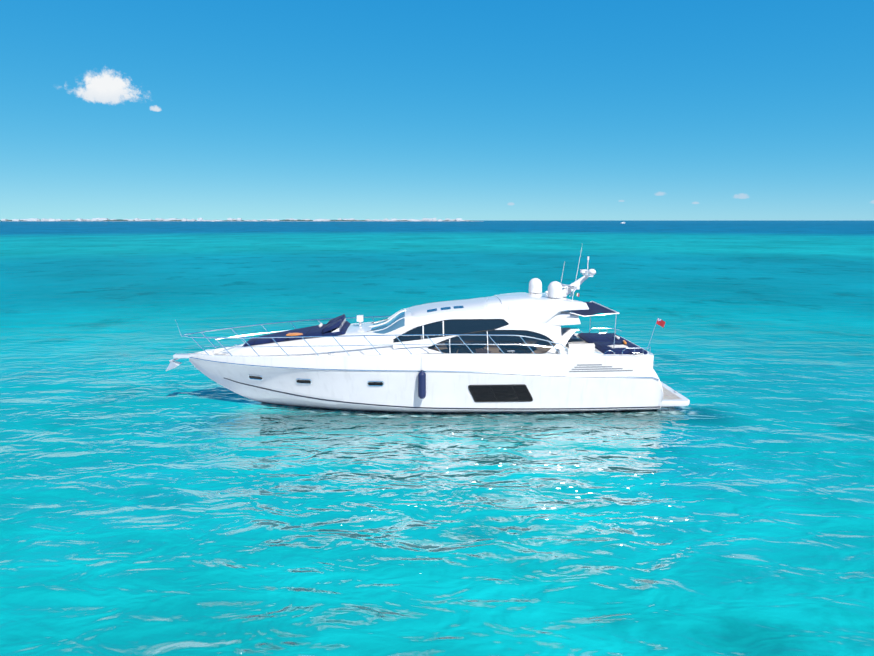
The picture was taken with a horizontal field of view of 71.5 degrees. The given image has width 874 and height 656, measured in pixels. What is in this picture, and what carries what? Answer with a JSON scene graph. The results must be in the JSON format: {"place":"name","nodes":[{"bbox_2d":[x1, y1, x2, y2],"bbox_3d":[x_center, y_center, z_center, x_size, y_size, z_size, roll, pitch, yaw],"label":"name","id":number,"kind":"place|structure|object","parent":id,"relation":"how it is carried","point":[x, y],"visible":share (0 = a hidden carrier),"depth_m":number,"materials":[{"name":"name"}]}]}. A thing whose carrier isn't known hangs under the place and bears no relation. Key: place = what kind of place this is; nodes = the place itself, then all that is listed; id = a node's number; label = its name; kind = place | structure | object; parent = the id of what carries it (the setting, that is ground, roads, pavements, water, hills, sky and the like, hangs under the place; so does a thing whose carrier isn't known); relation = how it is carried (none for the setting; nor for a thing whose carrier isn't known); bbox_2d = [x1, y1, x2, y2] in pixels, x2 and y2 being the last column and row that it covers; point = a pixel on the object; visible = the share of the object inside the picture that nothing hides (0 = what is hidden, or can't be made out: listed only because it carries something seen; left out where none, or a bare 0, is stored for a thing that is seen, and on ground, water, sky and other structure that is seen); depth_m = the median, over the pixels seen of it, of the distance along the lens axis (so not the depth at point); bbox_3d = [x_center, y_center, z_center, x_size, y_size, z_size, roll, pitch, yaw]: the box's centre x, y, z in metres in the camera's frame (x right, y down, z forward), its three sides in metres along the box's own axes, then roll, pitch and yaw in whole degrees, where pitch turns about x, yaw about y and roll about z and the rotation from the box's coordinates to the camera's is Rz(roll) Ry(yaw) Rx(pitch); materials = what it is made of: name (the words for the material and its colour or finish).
{"place":"outdoors","nodes":[
{"label":"outdoors","id":0,"kind":"place"},
{"bbox_2d":[0,218,469,220],"bbox_3d":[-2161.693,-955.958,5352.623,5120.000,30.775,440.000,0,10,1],"label":"island","id":1,"kind":"structure","parent":0,"point":[228,219],"depth_m":5192.90,"materials":[{"name":"white"}]},
{"bbox_2d":[0,220,873,655],"bbox_3d":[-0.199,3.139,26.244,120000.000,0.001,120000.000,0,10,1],"label":"sea","id":2,"kind":"structure","parent":0,"point":[152,506],"depth_m":19.54,"materials":[{"name":"liquid"}]},
{"bbox_2d":[189,333,662,412],"bbox_3d":[-0.724,2.241,26.060,19.350,3.374,4.940,0,10,-3],"label":"hull","id":3,"kind":"object","parent":2,"relation":"in","point":[443,389],"visible":0.71,"depth_m":23.87,"materials":[{"name":"white plastic"}]},
{"bbox_2d":[166,354,190,370],"bbox_3d":[-10.820,1.449,25.442,1.175,0.749,0.540,0,10,-3],"label":"anchor","id":4,"kind":"object","parent":3,"relation":"on","point":[173,364],"visible":0.81,"depth_m":25.36,"materials":[{"name":"silver metal"}]},
{"bbox_2d":[218,322,393,355],"bbox_3d":[-5.493,0.514,25.528,7.400,1.191,4.000,0,10,-3],"label":"foredeck","id":5,"kind":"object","parent":3,"relation":"on","point":[322,345],"depth_m":24.13,"materials":[{"name":"white plastic"}]},
{"bbox_2d":[242,314,349,346],"bbox_3d":[-5.893,0.153,25.445,4.300,1.067,2.640,0,10,-3],"label":"bow sunpad","id":6,"kind":"object","parent":5,"relation":"on","point":[330,326],"visible":0.88,"depth_m":24.85,"materials":[{"name":"blue fabric"}]},
{"bbox_2d":[331,318,345,332],"bbox_3d":[-4.280,-0.053,25.485,0.630,0.359,2.520,0,10,-3],"label":"sunpad backrest","id":7,"kind":"object","parent":5,"relation":"on","point":[340,326],"visible":0.33,"depth_m":24.90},
{"bbox_2d":[248,374,383,385],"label":"portholes","id":8,"kind":"object","parent":3,"relation":"on","point":[311,380],"visible":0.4,"depth_m":23.93,"materials":[{"name":"black glass"}]},
{"bbox_2d":[249,376,531,400],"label":"hull window frames","id":9,"kind":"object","parent":3,"relation":"in","point":[485,393],"depth_m":23.88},
{"bbox_2d":[204,256,595,354],"bbox_3d":[-1.578,-0.968,25.522,16.295,4.020,2.340,0,10,-3],"label":"mast and domes","id":10,"kind":"object","parent":3,"relation":"on","point":[555,290],"visible":0.98,"depth_m":25.56,"materials":[{"name":"white plastic"}]},
{"bbox_2d":[418,340,425,398],"bbox_3d":[-0.580,1.536,23.342,0.307,2.450,0.307,7,12,34],"label":"fender","id":11,"kind":"object","parent":3,"relation":"attached to","point":[421,384],"visible":1,"depth_m":23.34,"materials":[{"name":"blue"}]},
{"bbox_2d":[189,357,658,379],"bbox_3d":[-0.825,1.430,25.911,19.070,0.654,5.008,0,10,-3],"label":"rub rail","id":12,"kind":"object","parent":3,"relation":"on","point":[424,371],"visible":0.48,"depth_m":23.64,"materials":[{"name":"silver metal"}]},
{"bbox_2d":[175,314,676,392],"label":"stainless fittings","id":13,"kind":"object","parent":3,"relation":"on","point":[489,335],"visible":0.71,"depth_m":23.59,"materials":[{"name":"white metal"}]},
{"bbox_2d":[214,347,643,354],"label":"mooring lines","id":14,"kind":"object","parent":3,"relation":"on","point":[229,347],"visible":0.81,"depth_m":24.83,"materials":[{"name":"white fabric"}]},
{"bbox_2d":[224,378,659,409],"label":"boot stripes","id":15,"kind":"object","parent":3,"relation":"on","point":[452,408],"visible":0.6,"depth_m":24.14,"materials":[{"name":"grey"}]},
{"bbox_2d":[374,293,561,353],"bbox_3d":[0.875,-0.311,25.683,8.050,2.130,4.100,0,10,-3],"label":"cabin","id":16,"kind":"object","parent":3,"relation":"on","point":[528,321],"visible":0.31,"depth_m":24.21,"materials":[{"name":"white plastic"}]},
{"bbox_2d":[368,309,405,331],"bbox_3d":[-2.161,-0.380,25.527,1.743,0.810,2.500,0,10,-3],"label":"windscreen frame","id":17,"kind":"object","parent":16,"relation":"attached to","point":[387,321],"visible":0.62,"depth_m":25.50,"materials":[{"name":"white metal"}]},
{"bbox_2d":[371,308,404,333],"bbox_3d":[-2.166,-0.327,25.536,1.630,0.813,3.156,0,10,-3],"label":"windscreen","id":18,"kind":"object","parent":16,"relation":"on","point":[398,324],"visible":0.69,"depth_m":24.46,"materials":[{"name":"blue glass"}]},
{"bbox_2d":[427,300,463,311],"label":"skylights","id":19,"kind":"object","parent":16,"relation":"on","point":[435,309],"visible":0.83,"depth_m":24.50,"materials":[{"name":"blue glass"}]},
{"bbox_2d":[408,297,487,316],"bbox_3d":[0.450,-0.957,25.549,3.400,0.552,2.839,0,10,-3],"label":"roof cap","id":20,"kind":"object","parent":16,"relation":"on","point":[466,304],"visible":0.88,"depth_m":24.79,"materials":[{"name":"white plastic"}]},
{"bbox_2d":[422,321,487,350],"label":"window mullions","id":21,"kind":"object","parent":16,"relation":"attached to","point":[449,339],"depth_m":24.01,"materials":[{"name":"white metal"}]},
{"bbox_2d":[394,319,554,353],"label":"cabin windows","id":22,"kind":"structure","parent":16,"relation":"in","point":[459,326],"depth_m":24.05,"materials":[{"name":"black glass"}]},
{"bbox_2d":[393,319,555,353],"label":"cabin window gaskets","id":23,"kind":"object","parent":16,"relation":"attached to","point":[469,333],"visible":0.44,"depth_m":24.08,"materials":[{"name":"rubber"}]},
{"bbox_2d":[494,292,535,312],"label":"sunroof panels","id":24,"kind":"object","parent":16,"relation":"on","point":[520,302],"visible":0.98,"depth_m":24.42,"materials":[{"name":"white plastic"}]},
{"bbox_2d":[531,293,588,325],"bbox_3d":[5.020,-0.862,25.781,1.850,1.079,3.560,0,10,-3],"label":"hardtop rear overhang","id":25,"kind":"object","parent":16,"relation":"attached to","point":[564,305],"depth_m":24.26,"materials":[{"name":"white plastic"}]},
{"bbox_2d":[561,248,581,310],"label":"antennas","id":26,"kind":"object","parent":25,"relation":"on","point":[576,277],"visible":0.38,"depth_m":24.54,"materials":[{"name":"white"}]},
{"bbox_2d":[568,301,618,316],"bbox_3d":[6.185,-0.828,25.843,1.989,0.197,3.520,0,10,-3],"label":"awning","id":27,"kind":"object","parent":25,"relation":"on","point":[594,308],"visible":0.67,"depth_m":25.15,"materials":[{"name":"blue fabric"}]},
{"bbox_2d":[468,384,532,401],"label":"hull window","id":28,"kind":"structure","parent":3,"relation":"attached to","point":[502,385],"depth_m":23.82,"materials":[{"name":"black glass"}]},
{"bbox_2d":[557,329,577,352],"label":"hardtop supports","id":29,"kind":"object","parent":3,"relation":"on","point":[567,335],"visible":0.23,"depth_m":24.29,"materials":[{"name":"white plastic"}]},
{"bbox_2d":[567,339,584,343],"bbox_3d":[5.711,0.816,25.756,0.950,0.595,0.700,0,10,-3],"label":"cockpit table","id":30,"kind":"object","parent":3,"relation":"on","point":[571,341],"visible":0.35,"depth_m":25.46,"materials":[{"name":"brown wood"}]},
{"bbox_2d":[561,328,594,351],"bbox_3d":[5.670,0.674,26.084,1.050,0.750,3.898,0,10,-3],"label":"cockpit sofa","id":31,"kind":"object","parent":3,"relation":"on","point":[586,346],"visible":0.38,"depth_m":24.15,"materials":[{"name":"white leather"}]},
{"bbox_2d":[569,364,632,371],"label":"hull air vents","id":32,"kind":"object","parent":3,"relation":"on","point":[596,367],"visible":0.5,"depth_m":23.78,"materials":[{"name":"grey plastic"}]},
{"bbox_2d":[558,334,653,367],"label":"cockpit mouldings","id":33,"kind":"object","parent":3,"relation":"on","point":[648,358],"visible":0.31,"depth_m":23.99,"materials":[{"name":"white plastic"}]},
{"bbox_2d":[577,333,647,353],"bbox_3d":[7.493,0.638,26.164,1.840,0.159,4.000,0,10,-3],"label":"cockpit seating","id":34,"kind":"object","parent":3,"relation":"on","point":[601,341],"visible":0.81,"depth_m":25.75,"materials":[{"name":"blue fabric"}]},
{"bbox_2d":[286,323,627,347],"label":"towels","id":35,"kind":"object","parent":34,"relation":"on","point":[611,346],"visible":0.94,"depth_m":24.89,"materials":[{"name":"white fabric"}]},
{"bbox_2d":[575,293,664,350],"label":"flags","id":36,"kind":"object","parent":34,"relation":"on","point":[660,322],"visible":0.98,"depth_m":24.36,"materials":[{"name":"red fabric"}]},
{"bbox_2d":[659,381,689,405],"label":"swim platform","id":37,"kind":"structure","parent":3,"relation":"on","point":[671,397],"depth_m":24.84,"materials":[{"name":"white plastic"}]},
{"bbox_2d":[0,0,873,219],"label":"sky","id":38,"kind":"structure","parent":0,"point":[110,109],"materials":[{"name":"blue"}]}
]}

